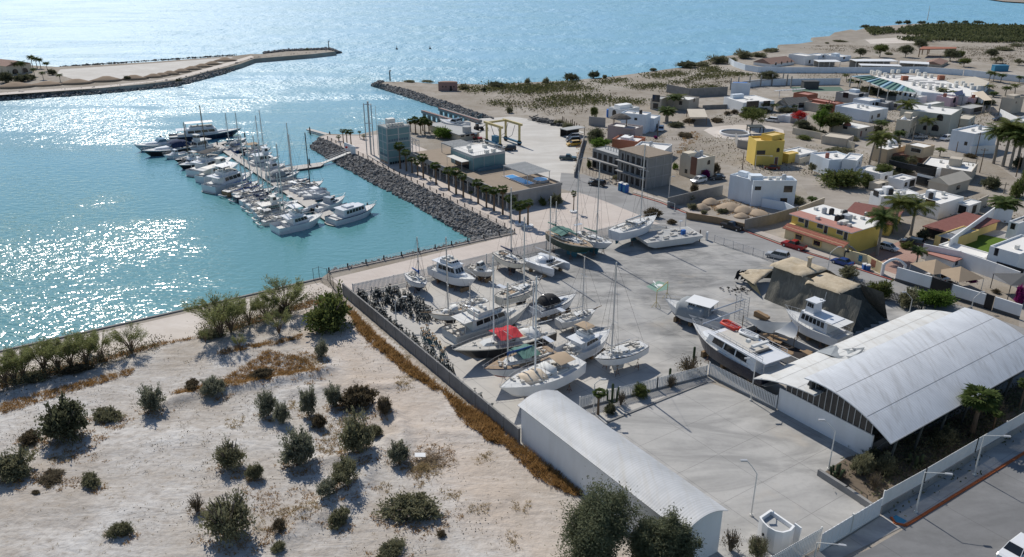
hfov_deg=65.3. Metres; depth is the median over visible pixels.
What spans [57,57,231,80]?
spit field
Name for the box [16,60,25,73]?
coconut palm
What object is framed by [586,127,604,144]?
leafy tree
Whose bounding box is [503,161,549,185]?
pergola
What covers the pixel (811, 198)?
shrub
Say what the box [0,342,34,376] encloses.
palo verde tree
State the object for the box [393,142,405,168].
fan palm
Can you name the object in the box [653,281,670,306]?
lifting frame
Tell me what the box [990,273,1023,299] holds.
garden canopy
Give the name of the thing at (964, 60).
leafy tree
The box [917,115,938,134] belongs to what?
coconut palm
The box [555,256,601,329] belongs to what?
sailing boat
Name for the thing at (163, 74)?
earth heap
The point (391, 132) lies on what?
marina tower
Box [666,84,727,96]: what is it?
garden wall
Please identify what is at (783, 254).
parked car
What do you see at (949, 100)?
house
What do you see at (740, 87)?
water wall
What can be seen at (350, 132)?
fan palm
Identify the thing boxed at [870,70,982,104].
white complex
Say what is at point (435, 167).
fan palm
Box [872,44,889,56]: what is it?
leafy tree
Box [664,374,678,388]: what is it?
desert shrub
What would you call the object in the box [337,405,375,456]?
desert shrub
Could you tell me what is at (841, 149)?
desert shrub
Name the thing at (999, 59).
leafy tree
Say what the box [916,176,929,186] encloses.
window
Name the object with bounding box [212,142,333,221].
pontoon
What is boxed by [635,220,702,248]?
work barge
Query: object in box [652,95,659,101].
window
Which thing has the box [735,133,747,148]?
garden wall
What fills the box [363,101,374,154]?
steel mast frame
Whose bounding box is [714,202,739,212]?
earth heap
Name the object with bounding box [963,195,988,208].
garden wall
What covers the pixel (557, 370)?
sailing boat
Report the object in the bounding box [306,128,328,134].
jetty
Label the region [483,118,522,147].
boat lift
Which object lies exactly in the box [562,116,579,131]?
timber fence
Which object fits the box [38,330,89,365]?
palo verde tree
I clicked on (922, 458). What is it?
columnar cactus
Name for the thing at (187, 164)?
motor yacht
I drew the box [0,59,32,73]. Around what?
resort
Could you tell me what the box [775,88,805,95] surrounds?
white pergola
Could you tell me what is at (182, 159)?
sailing boat
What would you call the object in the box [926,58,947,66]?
house
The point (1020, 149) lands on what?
coconut palm
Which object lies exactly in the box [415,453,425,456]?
board
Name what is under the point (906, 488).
picket fence
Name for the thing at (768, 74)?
leafy tree
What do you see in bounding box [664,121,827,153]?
dirt road
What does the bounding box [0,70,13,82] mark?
desert shrub
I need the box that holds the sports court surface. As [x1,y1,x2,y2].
[791,87,843,91]
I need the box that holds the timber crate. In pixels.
[753,310,769,319]
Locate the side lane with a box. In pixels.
[799,177,868,209]
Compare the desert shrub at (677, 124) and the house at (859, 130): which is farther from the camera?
the desert shrub at (677, 124)
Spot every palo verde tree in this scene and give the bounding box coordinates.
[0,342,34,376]
[0,345,26,380]
[0,348,18,383]
[20,338,56,368]
[32,334,75,367]
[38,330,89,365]
[59,328,101,362]
[79,327,98,352]
[82,328,115,357]
[108,322,149,352]
[178,290,246,336]
[199,328,208,342]
[206,294,246,331]
[230,332,246,349]
[236,295,260,322]
[247,291,279,317]
[256,274,311,307]
[262,306,292,332]
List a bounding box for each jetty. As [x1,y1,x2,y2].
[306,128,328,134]
[371,80,493,118]
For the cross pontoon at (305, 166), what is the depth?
239.87 m
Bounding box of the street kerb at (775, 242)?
[632,194,893,280]
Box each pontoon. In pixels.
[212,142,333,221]
[213,141,245,147]
[263,162,323,173]
[314,195,334,201]
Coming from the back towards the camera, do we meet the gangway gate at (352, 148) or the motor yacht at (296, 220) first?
the gangway gate at (352, 148)
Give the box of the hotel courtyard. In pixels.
[868,241,920,273]
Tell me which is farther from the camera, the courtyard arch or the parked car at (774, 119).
the parked car at (774, 119)
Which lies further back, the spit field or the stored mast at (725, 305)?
the spit field
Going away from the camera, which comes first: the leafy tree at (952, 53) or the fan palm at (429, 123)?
the fan palm at (429, 123)
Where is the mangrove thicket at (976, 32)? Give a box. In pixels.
[864,22,1023,42]
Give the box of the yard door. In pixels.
[983,294,994,309]
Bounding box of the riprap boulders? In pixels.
[310,137,512,239]
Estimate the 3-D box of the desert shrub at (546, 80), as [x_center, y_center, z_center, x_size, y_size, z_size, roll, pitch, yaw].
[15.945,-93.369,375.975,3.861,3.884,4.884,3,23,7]
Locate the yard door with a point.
(989, 302)
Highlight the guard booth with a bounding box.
[757,509,801,553]
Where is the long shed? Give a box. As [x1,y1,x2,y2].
[517,390,727,556]
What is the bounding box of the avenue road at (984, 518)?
[851,456,1023,556]
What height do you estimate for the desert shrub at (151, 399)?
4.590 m
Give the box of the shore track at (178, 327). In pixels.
[0,282,331,390]
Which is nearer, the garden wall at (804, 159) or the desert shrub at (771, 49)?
the garden wall at (804, 159)
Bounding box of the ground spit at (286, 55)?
[0,50,336,95]
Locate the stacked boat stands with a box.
[357,283,454,373]
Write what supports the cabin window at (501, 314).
in the motor yacht at (478, 318)
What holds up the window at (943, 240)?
in the lodge
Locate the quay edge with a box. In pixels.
[0,277,321,351]
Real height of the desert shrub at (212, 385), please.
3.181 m
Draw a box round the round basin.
[719,129,749,136]
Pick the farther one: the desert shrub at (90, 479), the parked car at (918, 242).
the parked car at (918, 242)
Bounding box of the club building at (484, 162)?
[408,139,561,209]
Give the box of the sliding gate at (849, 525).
[819,498,882,551]
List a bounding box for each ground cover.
[451,64,757,110]
[499,45,1023,115]
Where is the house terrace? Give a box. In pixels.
[982,230,1007,238]
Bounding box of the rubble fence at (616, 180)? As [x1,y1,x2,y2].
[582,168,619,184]
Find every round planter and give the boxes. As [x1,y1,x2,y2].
[514,221,523,225]
[523,223,532,227]
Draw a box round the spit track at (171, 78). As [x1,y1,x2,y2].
[0,56,252,94]
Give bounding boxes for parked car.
[502,144,515,150]
[565,136,580,141]
[566,133,579,137]
[566,140,580,145]
[588,179,605,186]
[658,125,663,131]
[690,175,706,183]
[709,174,725,179]
[764,164,779,169]
[765,117,777,121]
[765,249,789,259]
[830,257,854,266]
[880,241,899,251]
[899,236,924,246]
[914,133,927,137]
[924,272,950,281]
[939,134,950,140]
[992,116,1005,120]
[996,532,1023,556]
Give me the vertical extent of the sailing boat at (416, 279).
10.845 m
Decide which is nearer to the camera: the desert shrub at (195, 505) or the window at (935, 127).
the desert shrub at (195, 505)
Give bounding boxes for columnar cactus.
[606,383,619,403]
[692,347,695,362]
[830,463,845,478]
[919,454,924,466]
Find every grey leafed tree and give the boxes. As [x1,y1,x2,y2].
[544,473,645,556]
[624,502,706,556]
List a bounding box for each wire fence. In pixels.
[312,266,338,289]
[714,236,784,261]
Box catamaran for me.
[523,196,569,277]
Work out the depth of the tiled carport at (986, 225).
180.25 m
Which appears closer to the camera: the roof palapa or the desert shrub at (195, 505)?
the desert shrub at (195, 505)
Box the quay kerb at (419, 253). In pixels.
[329,232,514,272]
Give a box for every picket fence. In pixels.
[352,226,612,292]
[579,364,707,408]
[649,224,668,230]
[707,362,777,409]
[770,526,822,556]
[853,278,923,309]
[880,413,1023,513]
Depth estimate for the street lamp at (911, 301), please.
140.45 m
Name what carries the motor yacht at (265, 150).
on the water
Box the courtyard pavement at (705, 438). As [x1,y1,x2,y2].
[607,382,912,556]
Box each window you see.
[155,137,166,141]
[188,125,214,133]
[192,136,206,145]
[225,170,240,180]
[295,216,306,221]
[347,206,363,213]
[381,159,408,164]
[389,137,407,141]
[425,163,515,201]
[438,260,463,273]
[477,307,503,325]
[587,338,597,345]
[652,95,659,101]
[653,103,657,108]
[712,337,746,361]
[746,101,758,107]
[757,150,765,154]
[783,186,792,191]
[794,233,802,241]
[801,302,823,327]
[804,218,808,227]
[812,239,821,247]
[823,224,828,233]
[836,229,843,235]
[843,92,848,97]
[843,230,847,239]
[873,190,878,196]
[911,147,920,153]
[915,163,936,176]
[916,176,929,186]
[925,199,935,206]
[931,124,938,131]
[936,114,943,121]
[940,237,947,242]
[994,248,998,255]
[996,261,1023,272]
[1010,223,1015,229]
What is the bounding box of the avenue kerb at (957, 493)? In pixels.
[890,451,1023,526]
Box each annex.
[925,251,962,267]
[947,77,988,91]
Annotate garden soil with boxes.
[825,387,1023,502]
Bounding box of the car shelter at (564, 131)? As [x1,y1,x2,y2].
[560,125,585,135]
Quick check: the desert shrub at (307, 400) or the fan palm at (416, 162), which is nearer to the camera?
the desert shrub at (307, 400)
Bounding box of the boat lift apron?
[465,116,583,181]
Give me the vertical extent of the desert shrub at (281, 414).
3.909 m
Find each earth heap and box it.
[0,82,34,88]
[33,81,61,86]
[61,79,94,84]
[89,76,121,82]
[122,75,148,80]
[143,73,162,77]
[157,72,170,76]
[164,71,179,75]
[174,68,191,72]
[184,66,200,69]
[195,63,212,67]
[205,61,220,64]
[214,57,236,61]
[693,203,710,210]
[700,198,720,205]
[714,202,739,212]
[733,212,749,218]
[734,205,752,214]
[749,209,768,216]
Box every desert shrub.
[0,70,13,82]
[0,440,43,484]
[7,370,46,383]
[11,73,31,81]
[17,428,38,448]
[30,489,39,494]
[33,389,90,446]
[38,467,64,489]
[47,69,56,74]
[56,362,96,375]
[80,470,101,489]
[91,404,125,422]
[101,519,135,538]
[135,381,166,411]
[183,377,199,389]
[185,492,208,513]
[195,326,228,339]
[195,484,257,547]
[198,375,228,397]
[207,435,246,473]
[242,461,263,481]
[248,367,274,377]
[252,386,277,418]
[267,540,285,553]
[269,517,285,534]
[272,399,291,424]
[274,424,319,467]
[278,306,293,314]
[297,383,318,416]
[311,412,328,429]
[313,476,337,502]
[314,336,328,356]
[322,380,341,407]
[326,504,349,530]
[328,454,360,487]
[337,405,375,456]
[338,383,379,410]
[368,423,383,436]
[371,490,445,522]
[376,394,394,417]
[376,532,406,556]
[386,439,412,465]
[422,79,434,82]
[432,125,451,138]
[436,529,445,538]
[458,84,468,88]
[489,81,505,87]
[505,106,513,112]
[542,76,549,82]
[547,192,562,206]
[562,121,572,127]
[563,72,579,79]
[587,70,599,77]
[603,402,616,414]
[614,391,626,404]
[643,206,663,216]
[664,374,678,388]
[666,121,683,127]
[666,219,676,223]
[672,162,678,168]
[674,60,696,67]
[674,353,706,376]
[677,131,693,137]
[682,118,695,122]
[687,202,697,209]
[690,183,698,191]
[696,61,711,65]
[701,169,709,177]
[703,55,727,63]
[710,117,723,122]
[714,162,720,172]
[716,208,728,213]
[719,529,743,553]
[730,109,740,113]
[733,49,754,57]
[746,534,769,556]
[751,52,767,57]
[762,47,778,51]
[777,106,798,112]
[794,195,806,204]
[805,125,817,130]
[811,129,827,133]
[823,146,854,152]
[828,467,848,480]
[838,265,861,278]
[848,450,876,475]
[859,85,887,94]
[863,446,881,462]
[865,467,884,490]
[873,124,883,131]
[874,450,901,477]
[886,90,899,95]
[887,136,902,143]
[895,167,914,173]
[897,285,921,307]
[912,288,959,308]
[915,227,931,239]
[930,425,960,445]
[963,101,990,107]
[963,152,977,157]
[966,279,979,283]
[978,175,1001,189]
[981,399,1010,415]
[983,99,997,104]
[991,288,1001,294]
[994,45,1013,50]
[1008,43,1023,46]
[1012,156,1023,167]
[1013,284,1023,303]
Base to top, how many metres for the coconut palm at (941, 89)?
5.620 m
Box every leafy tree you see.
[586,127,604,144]
[588,137,611,147]
[590,107,598,116]
[737,105,769,123]
[756,69,779,80]
[792,119,811,128]
[808,163,817,173]
[809,107,829,129]
[818,110,851,131]
[855,48,866,56]
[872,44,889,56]
[873,162,892,171]
[891,155,909,167]
[895,43,915,56]
[906,155,917,163]
[914,39,926,47]
[943,48,960,60]
[956,50,965,59]
[958,58,971,66]
[985,48,999,56]
[990,56,1004,62]
[1012,58,1023,64]
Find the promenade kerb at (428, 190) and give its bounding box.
[328,140,506,228]
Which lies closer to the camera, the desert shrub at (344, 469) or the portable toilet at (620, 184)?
the desert shrub at (344, 469)
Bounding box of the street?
[560,173,1023,334]
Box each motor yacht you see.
[133,136,176,150]
[141,139,195,155]
[164,149,187,158]
[169,120,240,140]
[177,150,197,168]
[185,148,232,176]
[187,134,213,150]
[194,156,238,182]
[201,161,253,193]
[227,134,246,143]
[228,140,246,149]
[239,142,267,153]
[247,146,278,166]
[253,194,287,217]
[261,155,284,170]
[265,169,298,181]
[269,199,322,234]
[284,195,297,207]
[296,187,326,195]
[298,207,310,213]
[301,186,329,199]
[308,192,345,212]
[427,255,475,292]
[439,117,470,125]
[440,299,530,345]
[464,260,494,282]
[530,289,577,320]
[554,316,609,359]
[664,294,730,329]
[692,318,790,386]
[785,292,852,347]
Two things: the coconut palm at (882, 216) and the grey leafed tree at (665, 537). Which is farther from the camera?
the coconut palm at (882, 216)
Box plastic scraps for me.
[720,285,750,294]
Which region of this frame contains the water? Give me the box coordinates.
[0,0,1023,349]
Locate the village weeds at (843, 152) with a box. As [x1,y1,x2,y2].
[584,72,1020,221]
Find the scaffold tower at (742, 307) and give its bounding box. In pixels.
[734,293,749,321]
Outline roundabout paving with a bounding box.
[704,125,783,139]
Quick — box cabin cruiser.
[324,197,376,225]
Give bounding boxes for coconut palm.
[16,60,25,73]
[666,94,681,106]
[670,93,686,99]
[864,134,886,164]
[864,205,905,255]
[868,128,898,165]
[873,119,889,130]
[881,193,919,232]
[893,194,939,235]
[894,99,921,109]
[909,245,928,261]
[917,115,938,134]
[934,147,947,156]
[936,87,950,91]
[983,123,1013,163]
[986,84,996,93]
[990,117,1023,166]
[997,73,1007,82]
[999,127,1023,168]
[1001,86,1011,95]
[1004,122,1023,158]
[1009,84,1021,93]
[1009,134,1023,169]
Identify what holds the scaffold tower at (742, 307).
on the boatyard pavement at (708, 268)
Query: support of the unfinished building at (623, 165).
on the ground at (728, 163)
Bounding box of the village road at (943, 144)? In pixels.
[884,131,1023,326]
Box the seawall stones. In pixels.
[60,54,234,66]
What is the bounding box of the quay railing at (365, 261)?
[328,228,514,272]
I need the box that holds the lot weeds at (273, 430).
[0,319,517,553]
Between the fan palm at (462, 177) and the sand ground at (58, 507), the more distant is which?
the fan palm at (462, 177)
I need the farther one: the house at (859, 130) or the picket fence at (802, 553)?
the house at (859, 130)
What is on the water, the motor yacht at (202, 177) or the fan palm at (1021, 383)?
the motor yacht at (202, 177)
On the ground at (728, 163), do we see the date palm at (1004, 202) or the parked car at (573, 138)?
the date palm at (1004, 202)
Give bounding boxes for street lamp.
[592,378,605,413]
[740,459,757,516]
[744,357,755,400]
[814,542,846,556]
[818,419,835,469]
[902,291,912,312]
[914,472,952,512]
[972,435,1010,475]
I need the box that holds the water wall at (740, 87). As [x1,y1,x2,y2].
[730,82,750,94]
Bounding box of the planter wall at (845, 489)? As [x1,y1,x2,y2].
[817,469,872,506]
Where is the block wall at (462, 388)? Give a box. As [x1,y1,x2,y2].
[342,283,520,443]
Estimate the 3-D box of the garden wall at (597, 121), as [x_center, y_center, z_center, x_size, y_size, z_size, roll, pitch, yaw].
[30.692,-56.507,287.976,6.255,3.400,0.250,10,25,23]
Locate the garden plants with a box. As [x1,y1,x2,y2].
[834,379,1023,515]
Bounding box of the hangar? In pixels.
[753,306,1023,456]
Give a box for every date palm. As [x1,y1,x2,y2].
[657,106,676,121]
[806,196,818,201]
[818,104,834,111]
[893,130,907,138]
[986,195,1023,211]
[989,91,998,96]
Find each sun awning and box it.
[742,315,789,332]
[772,320,798,347]
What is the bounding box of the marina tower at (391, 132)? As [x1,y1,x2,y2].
[377,117,410,165]
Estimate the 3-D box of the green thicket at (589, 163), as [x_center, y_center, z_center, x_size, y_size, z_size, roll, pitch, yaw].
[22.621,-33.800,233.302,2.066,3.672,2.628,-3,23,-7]
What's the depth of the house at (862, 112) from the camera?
298.09 m
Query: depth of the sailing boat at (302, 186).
216.63 m
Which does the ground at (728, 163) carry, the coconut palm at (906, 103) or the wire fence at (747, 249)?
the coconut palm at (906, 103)
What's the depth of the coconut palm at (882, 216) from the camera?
163.63 m
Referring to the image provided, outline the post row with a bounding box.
[729,73,792,89]
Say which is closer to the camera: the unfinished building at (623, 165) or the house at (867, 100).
the unfinished building at (623, 165)
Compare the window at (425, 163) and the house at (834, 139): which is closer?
the window at (425, 163)
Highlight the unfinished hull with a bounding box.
[746,325,817,363]
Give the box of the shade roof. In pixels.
[849,75,916,99]
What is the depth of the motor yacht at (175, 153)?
251.06 m
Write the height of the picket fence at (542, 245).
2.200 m
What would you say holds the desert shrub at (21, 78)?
on the ground spit at (286, 55)
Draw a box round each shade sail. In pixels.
[953,90,963,105]
[971,91,991,112]
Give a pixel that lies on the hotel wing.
(858, 208)
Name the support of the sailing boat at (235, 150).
on the water
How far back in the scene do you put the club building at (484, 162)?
215.24 m
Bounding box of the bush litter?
[0,375,463,556]
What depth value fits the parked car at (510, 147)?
253.01 m
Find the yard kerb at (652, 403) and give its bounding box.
[606,381,707,422]
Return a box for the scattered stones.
[120,398,499,541]
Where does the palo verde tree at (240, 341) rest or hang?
on the sand ground at (58, 507)
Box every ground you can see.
[0,23,1023,556]
[0,298,634,556]
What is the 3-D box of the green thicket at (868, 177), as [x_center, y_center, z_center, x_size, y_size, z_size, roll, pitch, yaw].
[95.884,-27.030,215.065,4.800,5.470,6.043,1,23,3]
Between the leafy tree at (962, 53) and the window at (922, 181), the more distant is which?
the leafy tree at (962, 53)
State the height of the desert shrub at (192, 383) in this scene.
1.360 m
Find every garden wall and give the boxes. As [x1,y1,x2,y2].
[574,135,584,176]
[589,116,605,126]
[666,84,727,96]
[667,185,722,207]
[685,212,744,229]
[702,104,726,108]
[728,58,963,75]
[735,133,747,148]
[743,78,840,86]
[744,206,797,229]
[761,198,797,210]
[777,115,806,121]
[792,127,854,148]
[798,155,809,164]
[798,197,824,210]
[895,267,931,290]
[921,244,1020,286]
[948,207,994,245]
[950,284,986,307]
[963,69,1023,82]
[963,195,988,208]
[969,145,995,153]
[992,297,1022,318]
[993,208,1012,222]
[999,109,1023,119]
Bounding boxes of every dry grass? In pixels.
[0,299,322,413]
[45,334,457,532]
[343,299,583,495]
[574,131,765,216]
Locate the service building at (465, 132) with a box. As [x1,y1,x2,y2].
[429,122,480,140]
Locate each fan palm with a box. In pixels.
[346,129,352,144]
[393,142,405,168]
[400,149,410,170]
[406,118,412,131]
[407,156,415,172]
[410,116,419,133]
[413,160,419,175]
[417,153,427,178]
[420,116,428,134]
[427,119,432,133]
[429,162,440,184]
[442,166,453,190]
[449,167,460,194]
[457,172,466,197]
[472,178,484,203]
[480,185,489,207]
[487,186,497,210]
[496,185,508,214]
[504,194,516,218]
[513,200,526,222]
[521,198,533,224]
[571,190,576,210]
[592,387,607,414]
[957,382,1002,437]
[991,410,1003,429]
[1016,377,1023,409]
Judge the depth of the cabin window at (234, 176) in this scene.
219.55 m
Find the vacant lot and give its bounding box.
[727,202,807,239]
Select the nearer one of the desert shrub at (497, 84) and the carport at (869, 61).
the desert shrub at (497, 84)
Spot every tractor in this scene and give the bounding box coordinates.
[473,133,485,141]
[474,123,484,130]
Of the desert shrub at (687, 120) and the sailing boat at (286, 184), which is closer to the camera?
the sailing boat at (286, 184)
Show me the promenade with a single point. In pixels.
(461, 253)
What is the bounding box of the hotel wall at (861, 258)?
[843,249,882,272]
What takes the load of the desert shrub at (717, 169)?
on the ground at (728, 163)
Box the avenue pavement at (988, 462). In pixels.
[807,430,1023,556]
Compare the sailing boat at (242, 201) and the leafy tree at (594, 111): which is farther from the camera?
the leafy tree at (594, 111)
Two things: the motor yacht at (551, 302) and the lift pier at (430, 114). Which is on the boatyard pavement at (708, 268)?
the motor yacht at (551, 302)
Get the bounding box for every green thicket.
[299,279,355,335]
[538,196,547,205]
[586,158,591,168]
[630,382,650,398]
[796,134,813,139]
[813,168,865,189]
[861,170,874,187]
[865,278,893,298]
[898,240,913,248]
[1009,177,1023,197]
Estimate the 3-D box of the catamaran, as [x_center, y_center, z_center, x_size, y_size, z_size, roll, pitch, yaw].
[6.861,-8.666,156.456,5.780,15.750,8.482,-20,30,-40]
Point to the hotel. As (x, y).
(826, 228)
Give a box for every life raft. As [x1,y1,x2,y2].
[720,319,741,330]
[738,328,758,338]
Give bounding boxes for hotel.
[783,204,879,256]
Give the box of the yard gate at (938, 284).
[930,277,952,295]
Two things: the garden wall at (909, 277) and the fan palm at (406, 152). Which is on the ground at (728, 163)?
the garden wall at (909, 277)
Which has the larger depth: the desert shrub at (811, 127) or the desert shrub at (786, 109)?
the desert shrub at (786, 109)
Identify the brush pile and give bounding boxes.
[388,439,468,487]
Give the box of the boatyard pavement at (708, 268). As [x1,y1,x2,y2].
[356,221,1023,444]
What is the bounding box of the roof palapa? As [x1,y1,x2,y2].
[610,113,630,126]
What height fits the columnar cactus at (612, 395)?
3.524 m
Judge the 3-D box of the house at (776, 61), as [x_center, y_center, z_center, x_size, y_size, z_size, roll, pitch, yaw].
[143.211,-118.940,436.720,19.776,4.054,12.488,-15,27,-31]
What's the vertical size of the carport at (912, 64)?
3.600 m
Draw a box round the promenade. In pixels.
[321,135,605,291]
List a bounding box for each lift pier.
[421,110,452,122]
[438,108,481,122]
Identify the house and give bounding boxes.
[438,81,457,90]
[607,122,642,140]
[608,103,639,117]
[612,134,645,148]
[621,110,650,133]
[635,141,671,151]
[649,115,659,131]
[650,95,667,109]
[667,94,698,109]
[679,149,714,178]
[723,93,774,111]
[728,170,796,205]
[746,131,798,165]
[753,56,794,66]
[775,97,808,109]
[783,113,795,122]
[783,147,817,162]
[789,53,814,64]
[793,91,817,99]
[804,98,843,112]
[809,151,854,173]
[811,53,823,59]
[821,53,830,59]
[821,132,853,146]
[826,53,850,60]
[829,122,873,137]
[835,88,868,102]
[835,102,887,122]
[841,153,862,171]
[853,97,880,105]
[855,165,892,180]
[868,179,888,189]
[868,185,918,209]
[871,138,934,163]
[875,98,893,107]
[888,100,911,110]
[888,156,977,186]
[888,174,916,188]
[894,112,917,137]
[896,92,926,102]
[899,101,962,135]
[912,189,963,219]
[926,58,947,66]
[927,171,971,193]
[936,93,958,106]
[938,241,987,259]
[948,125,996,153]
[956,104,985,113]
[956,199,980,213]
[959,114,975,126]
[967,94,978,103]
[987,234,1023,272]
[999,94,1023,113]
[1005,216,1023,238]
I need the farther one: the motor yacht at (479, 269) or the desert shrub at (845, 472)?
the motor yacht at (479, 269)
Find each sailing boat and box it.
[174,122,197,162]
[199,105,224,153]
[218,135,259,197]
[224,113,232,149]
[228,136,276,202]
[231,112,245,152]
[231,141,264,194]
[239,143,277,205]
[240,151,281,209]
[245,111,270,156]
[245,156,286,213]
[249,115,272,159]
[252,144,290,221]
[255,173,289,225]
[271,123,297,171]
[273,134,308,191]
[288,132,323,192]
[404,237,426,290]
[420,237,472,323]
[451,256,556,357]
[453,282,488,306]
[482,282,556,376]
[492,187,526,272]
[494,216,543,307]
[498,276,586,396]
[545,171,593,257]
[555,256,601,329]
[571,162,612,253]
[595,262,648,370]
[608,144,656,243]
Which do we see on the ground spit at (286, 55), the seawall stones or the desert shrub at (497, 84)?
the seawall stones
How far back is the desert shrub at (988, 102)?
326.32 m
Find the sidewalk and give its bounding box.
[633,190,895,278]
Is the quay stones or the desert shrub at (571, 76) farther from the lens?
the desert shrub at (571, 76)
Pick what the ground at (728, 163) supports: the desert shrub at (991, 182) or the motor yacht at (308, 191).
the desert shrub at (991, 182)
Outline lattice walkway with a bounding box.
[411,137,419,151]
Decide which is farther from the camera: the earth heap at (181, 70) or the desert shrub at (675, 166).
the earth heap at (181, 70)
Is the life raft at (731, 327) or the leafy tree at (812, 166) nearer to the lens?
the life raft at (731, 327)
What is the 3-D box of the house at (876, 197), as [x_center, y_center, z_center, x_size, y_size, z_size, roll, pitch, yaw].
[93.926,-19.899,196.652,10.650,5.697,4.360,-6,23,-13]
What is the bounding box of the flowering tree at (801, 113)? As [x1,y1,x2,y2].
[790,110,806,120]
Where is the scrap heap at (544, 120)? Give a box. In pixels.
[528,115,573,127]
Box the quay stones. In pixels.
[331,233,508,271]
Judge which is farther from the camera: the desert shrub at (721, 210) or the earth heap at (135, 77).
the earth heap at (135, 77)
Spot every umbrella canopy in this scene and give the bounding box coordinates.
[909,259,955,282]
[933,266,984,289]
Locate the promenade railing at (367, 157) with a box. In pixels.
[327,136,504,225]
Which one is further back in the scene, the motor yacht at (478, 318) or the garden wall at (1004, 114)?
the garden wall at (1004, 114)
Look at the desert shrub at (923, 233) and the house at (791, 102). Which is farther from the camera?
the house at (791, 102)
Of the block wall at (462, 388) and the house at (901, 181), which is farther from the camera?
the house at (901, 181)
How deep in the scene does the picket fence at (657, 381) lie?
116.53 m
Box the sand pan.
[866,37,914,43]
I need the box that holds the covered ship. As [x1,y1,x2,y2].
[735,256,886,333]
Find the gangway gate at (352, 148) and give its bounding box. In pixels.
[344,142,355,153]
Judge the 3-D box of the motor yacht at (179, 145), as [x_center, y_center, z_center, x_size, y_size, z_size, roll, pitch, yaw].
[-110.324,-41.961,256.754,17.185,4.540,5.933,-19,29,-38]
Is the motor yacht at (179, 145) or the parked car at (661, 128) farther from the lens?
the parked car at (661, 128)
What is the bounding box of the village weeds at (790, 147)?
[581,72,1022,222]
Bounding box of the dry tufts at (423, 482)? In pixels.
[48,353,531,551]
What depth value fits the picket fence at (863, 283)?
146.02 m
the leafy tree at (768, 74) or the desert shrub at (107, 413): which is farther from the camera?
the leafy tree at (768, 74)
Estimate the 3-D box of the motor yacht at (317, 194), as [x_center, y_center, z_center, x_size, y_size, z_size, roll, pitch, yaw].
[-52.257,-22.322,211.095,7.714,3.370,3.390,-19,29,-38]
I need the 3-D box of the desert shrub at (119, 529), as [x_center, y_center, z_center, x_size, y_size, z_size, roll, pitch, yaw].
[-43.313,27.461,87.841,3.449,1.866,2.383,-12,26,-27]
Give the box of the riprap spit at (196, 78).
[0,47,341,100]
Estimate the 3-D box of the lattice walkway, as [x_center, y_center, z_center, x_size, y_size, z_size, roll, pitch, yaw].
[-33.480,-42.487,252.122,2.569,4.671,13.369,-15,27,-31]
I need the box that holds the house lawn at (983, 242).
[964,235,1006,251]
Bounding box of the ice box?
[865,264,870,270]
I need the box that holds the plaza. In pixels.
[512,192,658,235]
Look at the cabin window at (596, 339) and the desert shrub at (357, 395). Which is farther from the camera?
the cabin window at (596, 339)
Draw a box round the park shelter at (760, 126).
[746,124,764,132]
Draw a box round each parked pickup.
[559,153,576,160]
[720,220,743,231]
[780,239,807,250]
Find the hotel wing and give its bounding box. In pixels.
[847,202,903,235]
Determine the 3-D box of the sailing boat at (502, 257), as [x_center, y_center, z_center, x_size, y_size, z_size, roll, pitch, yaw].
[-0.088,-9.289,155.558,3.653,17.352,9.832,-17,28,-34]
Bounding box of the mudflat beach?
[778,30,900,50]
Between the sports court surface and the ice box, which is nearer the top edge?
the sports court surface
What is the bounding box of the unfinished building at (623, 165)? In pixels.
[588,145,673,189]
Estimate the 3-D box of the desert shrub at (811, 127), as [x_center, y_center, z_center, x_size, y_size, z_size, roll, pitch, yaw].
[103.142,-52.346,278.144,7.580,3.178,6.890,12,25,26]
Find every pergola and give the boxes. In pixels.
[441,139,474,148]
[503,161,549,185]
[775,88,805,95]
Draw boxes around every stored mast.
[702,308,742,324]
[710,299,743,311]
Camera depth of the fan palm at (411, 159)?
227.01 m
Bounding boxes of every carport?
[686,109,707,123]
[813,60,840,66]
[849,59,897,66]
[858,63,901,72]
[899,61,928,66]
[922,212,999,238]
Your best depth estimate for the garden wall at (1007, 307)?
140.10 m
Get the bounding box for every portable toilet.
[618,181,623,190]
[622,183,628,192]
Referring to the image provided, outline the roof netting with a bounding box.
[817,344,864,358]
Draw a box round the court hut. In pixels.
[801,80,819,88]
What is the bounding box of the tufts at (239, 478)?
[11,337,542,554]
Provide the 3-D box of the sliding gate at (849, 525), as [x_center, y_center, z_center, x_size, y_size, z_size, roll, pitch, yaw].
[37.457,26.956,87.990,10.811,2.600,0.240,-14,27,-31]
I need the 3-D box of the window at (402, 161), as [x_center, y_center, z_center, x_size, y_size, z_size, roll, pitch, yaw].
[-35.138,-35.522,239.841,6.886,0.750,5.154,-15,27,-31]
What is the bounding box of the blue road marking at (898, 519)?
[893,515,905,522]
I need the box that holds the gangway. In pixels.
[320,148,350,163]
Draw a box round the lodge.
[933,226,978,245]
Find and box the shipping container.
[991,65,1009,70]
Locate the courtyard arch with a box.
[880,258,906,275]
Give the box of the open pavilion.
[918,46,955,56]
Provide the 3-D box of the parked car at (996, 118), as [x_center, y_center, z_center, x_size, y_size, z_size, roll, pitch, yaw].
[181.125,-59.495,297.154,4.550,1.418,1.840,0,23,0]
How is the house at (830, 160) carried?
on the ground at (728, 163)
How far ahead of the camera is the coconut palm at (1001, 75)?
377.78 m

